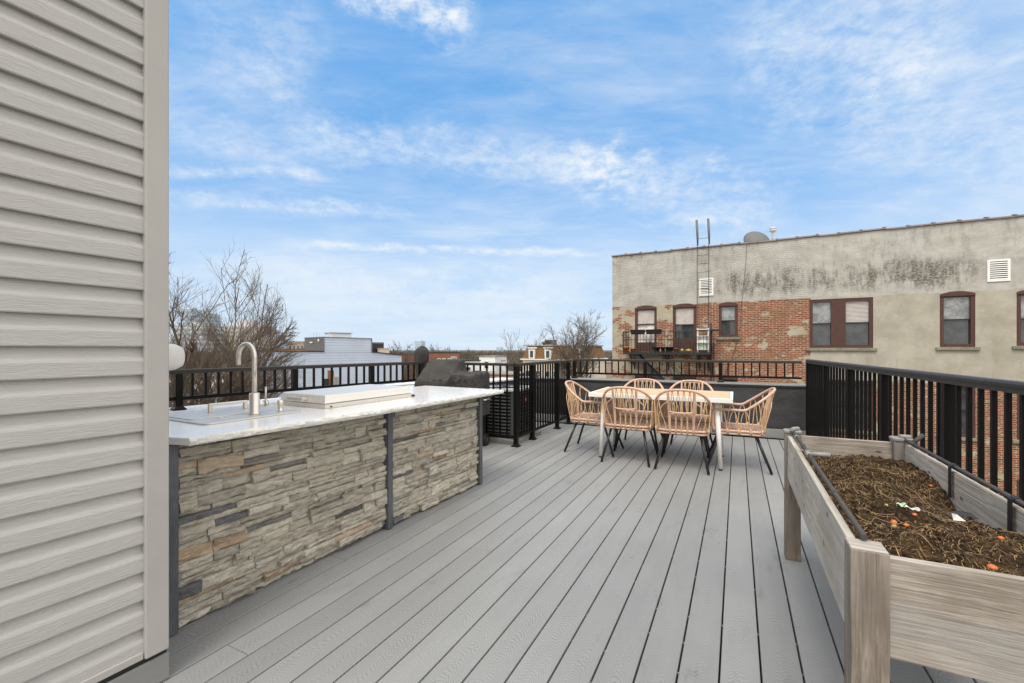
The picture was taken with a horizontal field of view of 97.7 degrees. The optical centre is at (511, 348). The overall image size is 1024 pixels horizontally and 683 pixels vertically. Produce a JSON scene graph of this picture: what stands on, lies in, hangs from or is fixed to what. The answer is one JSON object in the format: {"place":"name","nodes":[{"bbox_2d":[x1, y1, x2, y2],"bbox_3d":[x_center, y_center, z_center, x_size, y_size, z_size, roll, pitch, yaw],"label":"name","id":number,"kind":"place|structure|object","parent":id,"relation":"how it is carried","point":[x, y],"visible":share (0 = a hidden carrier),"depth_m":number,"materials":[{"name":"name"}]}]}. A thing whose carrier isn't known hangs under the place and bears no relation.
{"place":"outdoors","nodes":[
{"label":"outdoors","id":0,"kind":"place"},
{"bbox_2d":[194,372,238,402],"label":"white house","id":1,"kind":"structure","parent":0,"point":[213,382],"depth_m":32.65,"materials":[{"name":"white"}]},
{"bbox_2d":[220,337,401,397],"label":"building","id":2,"kind":"structure","parent":0,"point":[331,350],"depth_m":45.58,"materials":[{"name":"white"}]},
{"bbox_2d":[325,332,350,337],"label":"roof unit","id":3,"kind":"structure","parent":2,"relation":"on","point":[333,334],"depth_m":46.85,"materials":[{"name":"grey metal"}]},
{"bbox_2d":[372,342,383,351],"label":"roof unit","id":4,"kind":"structure","parent":2,"relation":"on","point":[375,345],"depth_m":49.38,"materials":[{"name":"black metal"}]},
{"bbox_2d":[377,348,389,352],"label":"roof unit","id":5,"kind":"structure","parent":2,"relation":"on","point":[384,350],"depth_m":49.14,"materials":[{"name":"beige paint"}]},
{"bbox_2d":[324,370,338,385],"bbox_3d":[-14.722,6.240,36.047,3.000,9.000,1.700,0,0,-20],"label":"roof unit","id":6,"kind":"object","parent":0,"point":[335,381],"visible":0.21,"depth_m":35.84,"materials":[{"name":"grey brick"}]},
{"bbox_2d":[385,382,414,385],"bbox_3d":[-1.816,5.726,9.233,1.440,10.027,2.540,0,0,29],"label":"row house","id":7,"kind":"structure","parent":0,"point":[405,384],"depth_m":9.24,"materials":[{"name":"white"}]},
{"bbox_2d":[450,359,480,370],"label":"white house","id":8,"kind":"structure","parent":0,"point":[472,361],"depth_m":61.51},
{"bbox_2d":[469,370,523,377],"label":"house","id":9,"kind":"structure","parent":0,"point":[503,374],"depth_m":44.57,"materials":[{"name":"brick"}]},
{"bbox_2d":[390,350,611,354],"bbox_3d":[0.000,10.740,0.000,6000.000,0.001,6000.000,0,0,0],"label":"ground","id":10,"kind":"structure","parent":0,"point":[477,351],"depth_m":2624.14,"materials":[{"name":"grey"}]},
{"bbox_2d":[177,308,204,325],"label":"tower block","id":11,"kind":"structure","parent":10,"relation":"on","point":[184,315],"depth_m":419.64,"materials":[{"name":"grey metal"}]},
{"bbox_2d":[174,322,223,353],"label":"tower block","id":12,"kind":"structure","parent":10,"relation":"on","point":[200,336],"depth_m":299.28,"materials":[{"name":"grey metal"}]},
{"bbox_2d":[200,313,219,325],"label":"tower block","id":13,"kind":"structure","parent":10,"relation":"on","point":[214,321],"depth_m":438.22,"materials":[{"name":"grey metal"}]},
{"bbox_2d":[169,239,305,407],"bbox_3d":[-10.409,3.571,13.795,8.108,14.458,7.783,0,0,0],"label":"tree","id":14,"kind":"object","parent":10,"relation":"on","point":[229,357],"visible":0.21,"depth_m":13.77,"materials":[{"name":"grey plant"}]},
{"bbox_2d":[220,320,275,348],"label":"tower block","id":15,"kind":"structure","parent":10,"relation":"on","point":[237,327],"depth_m":319.17,"materials":[{"name":"grey metal"}]},
{"bbox_2d":[264,349,304,350],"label":"brick house","id":16,"kind":"structure","parent":10,"relation":"on","point":[288,350],"depth_m":127.11,"materials":[{"name":"red brick"}]},
{"bbox_2d":[287,341,304,348],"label":"tan house","id":17,"kind":"structure","parent":10,"relation":"on","point":[298,344],"depth_m":190.00,"materials":[{"name":"brick"}]},
{"bbox_2d":[184,350,611,373],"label":"woods","id":18,"kind":"object","parent":10,"relation":"on","point":[462,354],"visible":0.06,"depth_m":208.52,"materials":[{"name":"brown plant"}]},
{"bbox_2d":[190,354,611,370],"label":"roofs","id":19,"kind":"structure","parent":10,"relation":"on","point":[497,354],"depth_m":213.07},
{"bbox_2d":[387,340,418,378],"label":"tree","id":20,"kind":"object","parent":10,"relation":"on","point":[397,351],"visible":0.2,"depth_m":76.31,"materials":[{"name":"brown plant"}]},
{"bbox_2d":[395,352,415,382],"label":"gabled house","id":21,"kind":"structure","parent":10,"relation":"on","point":[411,354],"depth_m":80.48,"materials":[{"name":"red brick"}]},
{"bbox_2d":[402,349,416,382],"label":"tree","id":22,"kind":"object","parent":10,"relation":"on","point":[405,359],"visible":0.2,"depth_m":60.58,"materials":[{"name":"brown plant"}]},
{"bbox_2d":[415,340,424,349],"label":"tower block","id":23,"kind":"structure","parent":10,"relation":"on","point":[420,343],"depth_m":699.70,"materials":[{"name":"grey metal"}]},
{"bbox_2d":[392,352,459,360],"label":"brick block","id":24,"kind":"structure","parent":10,"relation":"on","point":[442,355],"depth_m":86.22,"materials":[{"name":"red brick"}]},
{"bbox_2d":[429,343,449,351],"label":"tree","id":25,"kind":"object","parent":10,"relation":"on","point":[431,350],"visible":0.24,"depth_m":111.30,"materials":[{"name":"brown plant"}]},
{"bbox_2d":[464,347,489,359],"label":"tree","id":26,"kind":"object","parent":10,"relation":"on","point":[476,357],"visible":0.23,"depth_m":98.46,"materials":[{"name":"plant"}]},
{"bbox_2d":[478,356,506,370],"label":"white house","id":27,"kind":"structure","parent":10,"relation":"on","point":[490,359],"depth_m":79.64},
{"bbox_2d":[496,346,502,351],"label":"tower block","id":28,"kind":"structure","parent":10,"relation":"on","point":[498,348],"depth_m":799.79,"materials":[{"name":"grey metal"}]},
{"bbox_2d":[501,360,505,370],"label":"white house","id":29,"kind":"structure","parent":10,"relation":"on","point":[502,367],"depth_m":82.00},
{"bbox_2d":[499,323,550,370],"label":"tree","id":30,"kind":"object","parent":10,"relation":"on","point":[516,353],"visible":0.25,"depth_m":62.72,"materials":[{"name":"brown plant"}]},
{"bbox_2d":[539,308,608,377],"bbox_3d":[5.253,3.600,37.535,5.567,14.382,5.833,0,0,12],"label":"tree","id":31,"kind":"object","parent":10,"relation":"on","point":[571,354],"visible":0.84,"depth_m":36.95,"materials":[{"name":"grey plant"}]},
{"bbox_2d":[611,214,1023,505],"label":"brick building","id":32,"kind":"structure","parent":10,"relation":"on","point":[925,297],"depth_m":15.43,"materials":[{"name":"brown brick"}]},
{"bbox_2d":[635,373,655,379],"bbox_3d":[5.621,1.794,18.773,0.896,1.543,0.145,0,0,29],"label":"window","id":33,"kind":"structure","parent":32,"relation":"in","point":[636,376],"depth_m":18.77,"materials":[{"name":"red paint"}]},
{"bbox_2d":[635,305,656,351],"bbox_3d":[5.621,-0.839,18.773,0.896,1.937,0.145,0,0,29],"label":"window","id":34,"kind":"structure","parent":32,"relation":"in","point":[645,316],"depth_m":18.80,"materials":[{"name":"red paint"}]},
{"bbox_2d":[623,323,718,380],"bbox_3d":[6.290,4.876,17.791,3.550,11.728,0.966,0,0,29],"label":"fire escape","id":35,"kind":"object","parent":32,"relation":"attached to","point":[637,355],"visible":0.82,"depth_m":17.55,"materials":[{"name":"metal"}]},
{"bbox_2d":[630,329,644,334],"bbox_3d":[5.005,-0.662,17.814,0.564,0.188,0.220,0,0,29],"label":"planter box","id":36,"kind":"object","parent":35,"relation":"attached to","point":[635,332],"visible":1,"depth_m":17.73,"materials":[{"name":"black plastic"}]},
{"bbox_2d":[646,329,661,333],"bbox_3d":[5.544,-0.662,17.520,0.585,0.188,0.220,0,0,29],"label":"planter box","id":37,"kind":"object","parent":35,"relation":"attached to","point":[653,331],"visible":1,"depth_m":17.43,"materials":[{"name":"black plastic"}]},
{"bbox_2d":[665,347,673,351],"bbox_3d":[6.181,0.028,17.583,0.322,0.216,0.322,0,0,29],"label":"plant pot","id":38,"kind":"object","parent":35,"relation":"on","point":[669,349],"visible":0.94,"depth_m":17.47,"materials":[{"name":"black plastic"}]},
{"bbox_2d":[695,218,709,339],"bbox_3d":[7.464,-2.495,17.509,0.534,5.134,0.090,0,0,29],"label":"roof ladder","id":39,"kind":"object","parent":35,"relation":"attached to","point":[708,228],"visible":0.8,"depth_m":17.41,"materials":[{"name":"grey metal"}]},
{"bbox_2d":[697,328,708,351],"bbox_3d":[7.372,-0.324,17.269,0.407,0.919,0.350,0,0,29],"label":"shelf rack","id":40,"kind":"object","parent":35,"relation":"on","point":[699,340],"visible":0.88,"depth_m":17.21,"materials":[{"name":"white metal"}]},
{"bbox_2d":[673,303,695,351],"bbox_3d":[6.960,-0.848,18.044,0.891,1.944,0.145,0,0,29],"label":"window","id":41,"kind":"structure","parent":32,"relation":"in","point":[684,315],"depth_m":18.05,"materials":[{"name":"red paint"}]},
{"bbox_2d":[673,374,695,379],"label":"window","id":42,"kind":"structure","parent":32,"relation":"in","point":[674,377],"depth_m":18.07,"materials":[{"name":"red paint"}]},
{"bbox_2d":[699,278,712,295],"bbox_3d":[7.636,-2.423,17.590,0.516,0.685,0.033,0,0,29],"label":"wall vent","id":43,"kind":"object","parent":32,"relation":"attached to","point":[703,287],"depth_m":17.60,"materials":[{"name":"white plastic"}]},
{"bbox_2d":[719,302,737,336],"bbox_3d":[8.351,-1.123,17.285,0.667,1.347,0.145,0,0,29],"label":"window","id":44,"kind":"structure","parent":32,"relation":"in","point":[728,311],"depth_m":17.30,"materials":[{"name":"red paint"}]},
{"bbox_2d":[722,377,737,381],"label":"window","id":45,"kind":"structure","parent":32,"relation":"in","point":[724,379],"depth_m":17.25,"materials":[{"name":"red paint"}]},
{"bbox_2d":[722,244,746,379],"bbox_3d":[8.421,-1.192,17.134,0.998,5.536,0.038,0,0,29],"label":"cable","id":46,"kind":"object","parent":32,"relation":"attached to","point":[741,306],"visible":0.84,"depth_m":16.98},
{"bbox_2d":[743,231,769,241],"bbox_3d":[9.736,-4.171,17.805,0.940,1.092,0.353,0,0,29],"label":"satellite dish","id":47,"kind":"object","parent":32,"relation":"on","point":[752,236],"visible":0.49,"depth_m":17.82,"materials":[{"name":"grey metal"}]},
{"bbox_2d":[769,227,776,239],"bbox_3d":[10.444,-4.248,17.901,0.280,1.244,0.273,0,0,29],"label":"vent pipe","id":48,"kind":"object","parent":32,"relation":"on","point":[772,230],"visible":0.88,"depth_m":17.85,"materials":[{"name":"grey metal"}]},
{"bbox_2d":[809,297,872,347],"bbox_3d":[11.448,-0.884,15.614,1.798,1.715,0.115,0,0,29],"label":"window","id":49,"kind":"structure","parent":32,"relation":"in","point":[837,322],"depth_m":15.55,"materials":[{"name":"red paint"}]},
{"bbox_2d":[832,380,872,431],"bbox_3d":[11.449,1.946,15.616,1.798,1.715,0.110,0,0,29],"label":"window","id":50,"kind":"structure","parent":32,"relation":"in","point":[832,380],"depth_m":15.39,"materials":[{"name":"red paint"}]},
{"bbox_2d":[940,291,975,346],"bbox_3d":[14.074,-0.932,14.165,0.829,1.764,0.145,0,0,29],"label":"window","id":51,"kind":"structure","parent":32,"relation":"in","point":[957,308],"depth_m":14.18,"materials":[{"name":"red paint"}]},
{"bbox_2d":[962,386,974,437],"bbox_3d":[14.074,1.898,14.165,0.829,1.764,0.145,0,0,29],"label":"window","id":52,"kind":"structure","parent":32,"relation":"in","point":[963,387],"depth_m":14.11,"materials":[{"name":"red paint"}]},
{"bbox_2d":[987,258,1010,281],"bbox_3d":[14.852,-2.390,13.655,0.508,0.676,0.033,0,0,29],"label":"wall vent","id":53,"kind":"object","parent":32,"relation":"attached to","point":[998,270],"depth_m":13.66,"materials":[{"name":"white plastic"}]},
{"bbox_2d":[1017,394,1018,439],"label":"window","id":54,"kind":"structure","parent":32,"relation":"in","point":[1017,394],"depth_m":13.48,"materials":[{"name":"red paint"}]},
{"bbox_2d":[1017,480,1018,505],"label":"window","id":55,"kind":"structure","parent":32,"relation":"in","point":[1017,480],"depth_m":13.48,"materials":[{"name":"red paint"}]},
{"bbox_2d":[1017,290,1023,345],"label":"window","id":56,"kind":"structure","parent":32,"relation":"in","point":[1020,294],"depth_m":13.48,"materials":[{"name":"red paint"}]},
{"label":"row house","id":57,"kind":"object","parent":10,"relation":"on","visible":0},
{"bbox_2d":[169,377,512,412],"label":"parapet","id":58,"kind":"structure","parent":57,"relation":"on","point":[205,406],"depth_m":3.98,"materials":[{"name":"white"}]},
{"bbox_2d":[169,361,423,410],"bbox_3d":[-2.280,0.337,4.376,0.090,0.334,4.405,0,0,34],"label":"railing","id":59,"kind":"object","parent":58,"relation":"on","point":[177,398],"visible":0.49,"depth_m":4.42,"materials":[{"name":"black metal"}]},
{"bbox_2d":[160,422,989,682],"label":"deck","id":60,"kind":"structure","parent":57,"relation":"on","point":[520,564],"depth_m":2.28,"materials":[{"name":"grey wood"}]},
{"bbox_2d":[0,0,168,682],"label":"house wall","id":61,"kind":"structure","parent":60,"relation":"on","point":[84,341],"depth_m":1.48,"materials":[{"name":"beige plastic"}]},
{"bbox_2d":[169,344,184,370],"bbox_3d":[-1.463,0.055,1.863,0.126,0.161,0.163,0,0,29],"label":"flood light","id":62,"kind":"object","parent":61,"relation":"attached to","point":[176,356],"visible":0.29,"depth_m":1.87,"materials":[{"name":"white plastic"}]},
{"bbox_2d":[169,386,503,636],"bbox_3d":[-1.183,0.808,3.119,0.979,0.856,2.899,0,0,29],"label":"counter","id":63,"kind":"object","parent":60,"relation":"on","point":[255,503],"visible":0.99,"depth_m":2.48,"materials":[{"name":"stone"}]},
{"bbox_2d":[169,400,300,424],"bbox_3d":[-1.694,0.348,2.523,0.616,0.064,0.725,0,0,29],"label":"sink","id":64,"kind":"object","parent":63,"relation":"on","point":[210,416],"visible":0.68,"depth_m":2.50,"materials":[{"name":"ceramic"}]},
{"bbox_2d":[236,342,268,414],"bbox_3d":[-1.512,0.165,2.592,0.200,0.411,0.105,0,0,29],"label":"tap","id":65,"kind":"object","parent":64,"relation":"on","point":[255,403],"visible":1,"depth_m":2.53,"materials":[{"name":"silver metal"}]},
{"bbox_2d":[276,400,283,410],"bbox_3d":[-1.383,0.338,2.670,0.042,0.066,0.042,0,0,29],"label":"soap pump","id":66,"kind":"object","parent":64,"relation":"on","point":[280,403],"visible":1,"depth_m":2.66,"materials":[{"name":"silver metal"}]},
{"bbox_2d":[280,384,414,408],"bbox_3d":[-1.191,0.337,3.274,0.495,0.084,0.874,0,0,29],"label":"griddle","id":67,"kind":"object","parent":63,"relation":"on","point":[328,398],"visible":0.96,"depth_m":3.06,"materials":[{"name":"metal"}]},
{"bbox_2d":[414,346,428,377],"bbox_3d":[-1.221,0.600,6.031,0.193,1.280,0.192,0,0,-26],"label":"covered post","id":68,"kind":"object","parent":60,"relation":"on","point":[421,353],"visible":0.53,"depth_m":5.96,"materials":[{"name":"fabric"}]},
{"bbox_2d":[414,359,490,445],"bbox_3d":[-0.744,0.689,5.694,0.859,1.101,0.568,0,0,25],"label":"grill","id":69,"kind":"object","parent":60,"relation":"on","point":[446,373],"visible":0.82,"depth_m":5.61,"materials":[{"name":"grey fabric"}]},
{"bbox_2d":[465,362,513,437],"bbox_3d":[-0.528,0.713,5.945,1.222,1.055,0.100,0,0,25],"label":"railing","id":70,"kind":"object","parent":60,"relation":"on","point":[493,365],"visible":0.3,"depth_m":5.76,"materials":[{"name":"black metal"}]},
{"bbox_2d":[485,384,540,443],"bbox_3d":[-0.057,0.882,6.406,0.790,0.713,0.994,0,0,27],"label":"air conditioner","id":71,"kind":"object","parent":60,"relation":"on","point":[503,419],"visible":0.34,"depth_m":6.01,"materials":[{"name":"black metal"}]},
{"bbox_2d":[511,360,571,447],"bbox_3d":[0.501,0.713,6.550,0.100,1.055,2.070,0,0,27],"label":"railing","id":72,"kind":"object","parent":60,"relation":"on","point":[561,377],"visible":0.96,"depth_m":6.28,"materials":[{"name":"black metal"}]},
{"bbox_2d":[564,380,623,456],"bbox_3d":[0.986,0.819,5.482,0.658,0.841,0.585,0,0,27],"label":"armchair","id":73,"kind":"object","parent":60,"relation":"on","point":[577,417],"visible":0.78,"depth_m":5.43,"materials":[{"name":"wicker"}]},
{"bbox_2d":[600,386,657,467],"bbox_3d":[1.325,0.819,5.027,0.585,0.841,0.658,0,0,27],"label":"armchair","id":74,"kind":"object","parent":60,"relation":"on","point":[635,424],"visible":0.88,"depth_m":4.84,"materials":[{"name":"beige wicker"}]},
{"bbox_2d":[616,378,663,449],"bbox_3d":[1.653,0.819,5.747,0.585,0.841,0.658,0,0,25],"label":"armchair","id":75,"kind":"object","parent":60,"relation":"on","point":[632,412],"visible":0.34,"depth_m":5.89,"materials":[{"name":"wicker"}]},
{"bbox_2d":[588,387,732,470],"bbox_3d":[1.715,0.868,5.130,1.470,0.744,0.860,0,0,26],"label":"dining table","id":76,"kind":"object","parent":60,"relation":"on","point":[716,398],"visible":0.84,"depth_m":4.84,"materials":[{"name":"white wood"}]},
{"bbox_2d":[520,376,805,439],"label":"parapet","id":77,"kind":"structure","parent":60,"relation":"on","point":[788,409],"depth_m":6.43,"materials":[{"name":"black plastic"}]},
{"bbox_2d":[571,359,801,381],"bbox_3d":[2.517,0.333,6.902,3.305,0.326,0.090,0,0,25],"label":"railing","id":78,"kind":"object","parent":77,"relation":"on","point":[645,374],"visible":0.9,"depth_m":6.81,"materials":[{"name":"black metal"}]},
{"bbox_2d":[654,389,713,474],"bbox_3d":[1.812,0.819,4.735,0.585,0.841,0.658,0,0,25],"label":"armchair","id":79,"kind":"object","parent":60,"relation":"on","point":[693,427],"visible":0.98,"depth_m":4.55,"materials":[{"name":"wicker"}]},
{"bbox_2d":[662,380,713,453],"bbox_3d":[2.164,0.819,5.459,0.585,0.841,0.658,0,0,28],"label":"armchair","id":80,"kind":"object","parent":60,"relation":"on","point":[697,417],"visible":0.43,"depth_m":5.56,"materials":[{"name":"wicker"}]},
{"bbox_2d":[706,387,775,474],"bbox_3d":[2.411,0.819,4.734,0.658,0.841,0.585,0,0,25],"label":"armchair","id":81,"kind":"object","parent":60,"relation":"on","point":[727,427],"visible":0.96,"depth_m":4.56,"materials":[{"name":"wicker"}]},
{"bbox_2d":[783,427,1023,682],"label":"planter","id":82,"kind":"object","parent":60,"relation":"on","point":[958,618],"visible":0.83,"depth_m":1.15,"materials":[{"name":"brown wood"}]},
{"bbox_2d":[792,431,867,540],"bbox_3d":[1.315,0.484,1.879,0.096,0.022,1.671,0,0,27],"label":"irrigation pipe","id":83,"kind":"object","parent":82,"relation":"on","point":[834,492],"visible":0.99,"depth_m":1.54,"materials":[{"name":"grey plastic"}]},
{"bbox_2d":[896,502,919,510],"bbox_3d":[1.371,0.547,1.544,0.022,0.017,0.068,0,0,-23],"label":"paper scrap","id":84,"kind":"object","parent":82,"relation":"on","point":[902,504],"visible":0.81,"depth_m":1.55,"materials":[{"name":"white paper"}]},
{"bbox_2d":[802,452,1023,576],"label":"soil crumbs","id":85,"kind":"object","parent":82,"relation":"on","point":[940,538],"visible":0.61,"depth_m":1.46,"materials":[{"name":"brown soil"}]},
{"bbox_2d":[806,454,1023,574],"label":"straw litter","id":86,"kind":"object","parent":82,"relation":"in","point":[968,531],"visible":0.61,"depth_m":1.49,"materials":[{"name":"brown plant"}]},
{"bbox_2d":[815,456,1023,551],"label":"dry roots","id":87,"kind":"object","parent":82,"relation":"in","point":[913,507],"visible":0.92,"depth_m":1.48,"materials":[{"name":"brown plant"}]},
{"bbox_2d":[952,513,964,520],"bbox_3d":[1.498,0.566,1.501,0.035,0.022,0.011,0,0,38],"label":"paper scrap","id":88,"kind":"object","parent":82,"relation":"on","point":[956,517],"visible":1,"depth_m":1.50,"materials":[{"name":"white paper"}]},
{"bbox_2d":[946,511,977,518],"bbox_3d":[1.544,0.576,1.550,0.100,0.012,0.050,0,0,0],"label":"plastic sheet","id":89,"kind":"object","parent":82,"relation":"in","point":[963,514],"visible":0.58,"depth_m":1.56,"materials":[{"name":"grey plastic"}]},
{"bbox_2d":[904,433,1023,531],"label":"irrigation pipe","id":90,"kind":"object","parent":82,"relation":"attached to","point":[1012,499],"visible":0.89,"depth_m":1.67,"materials":[{"name":"black plastic"}]},
{"bbox_2d":[986,564,997,569],"bbox_3d":[1.199,0.547,1.118,0.020,0.015,0.021,4,-1,37],"label":"fruit","id":91,"kind":"object","parent":82,"relation":"on","point":[990,566],"visible":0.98,"depth_m":1.11,"materials":[{"name":"orange food"}]},
{"bbox_2d":[805,359,1023,508],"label":"railing","id":92,"kind":"object","parent":60,"relation":"on","point":[948,408],"visible":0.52,"depth_m":2.77,"materials":[{"name":"black metal"}]},
{"bbox_2d":[520,345,607,377],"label":"mansard house","id":93,"kind":"structure","parent":0,"point":[534,353],"depth_m":45.17,"materials":[{"name":"beige paint"}]},
{"bbox_2d":[545,340,556,344],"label":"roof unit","id":94,"kind":"structure","parent":93,"relation":"on","point":[550,341],"depth_m":45.28,"materials":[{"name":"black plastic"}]},
{"bbox_2d":[169,0,1023,349],"label":"sky","id":95,"kind":"structure","parent":0,"point":[452,174],"materials":[{"name":"blue"}]},
{"bbox_2d":[606,361,611,377],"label":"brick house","id":96,"kind":"structure","parent":0,"point":[608,366],"depth_m":78.19,"materials":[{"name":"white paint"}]}
]}

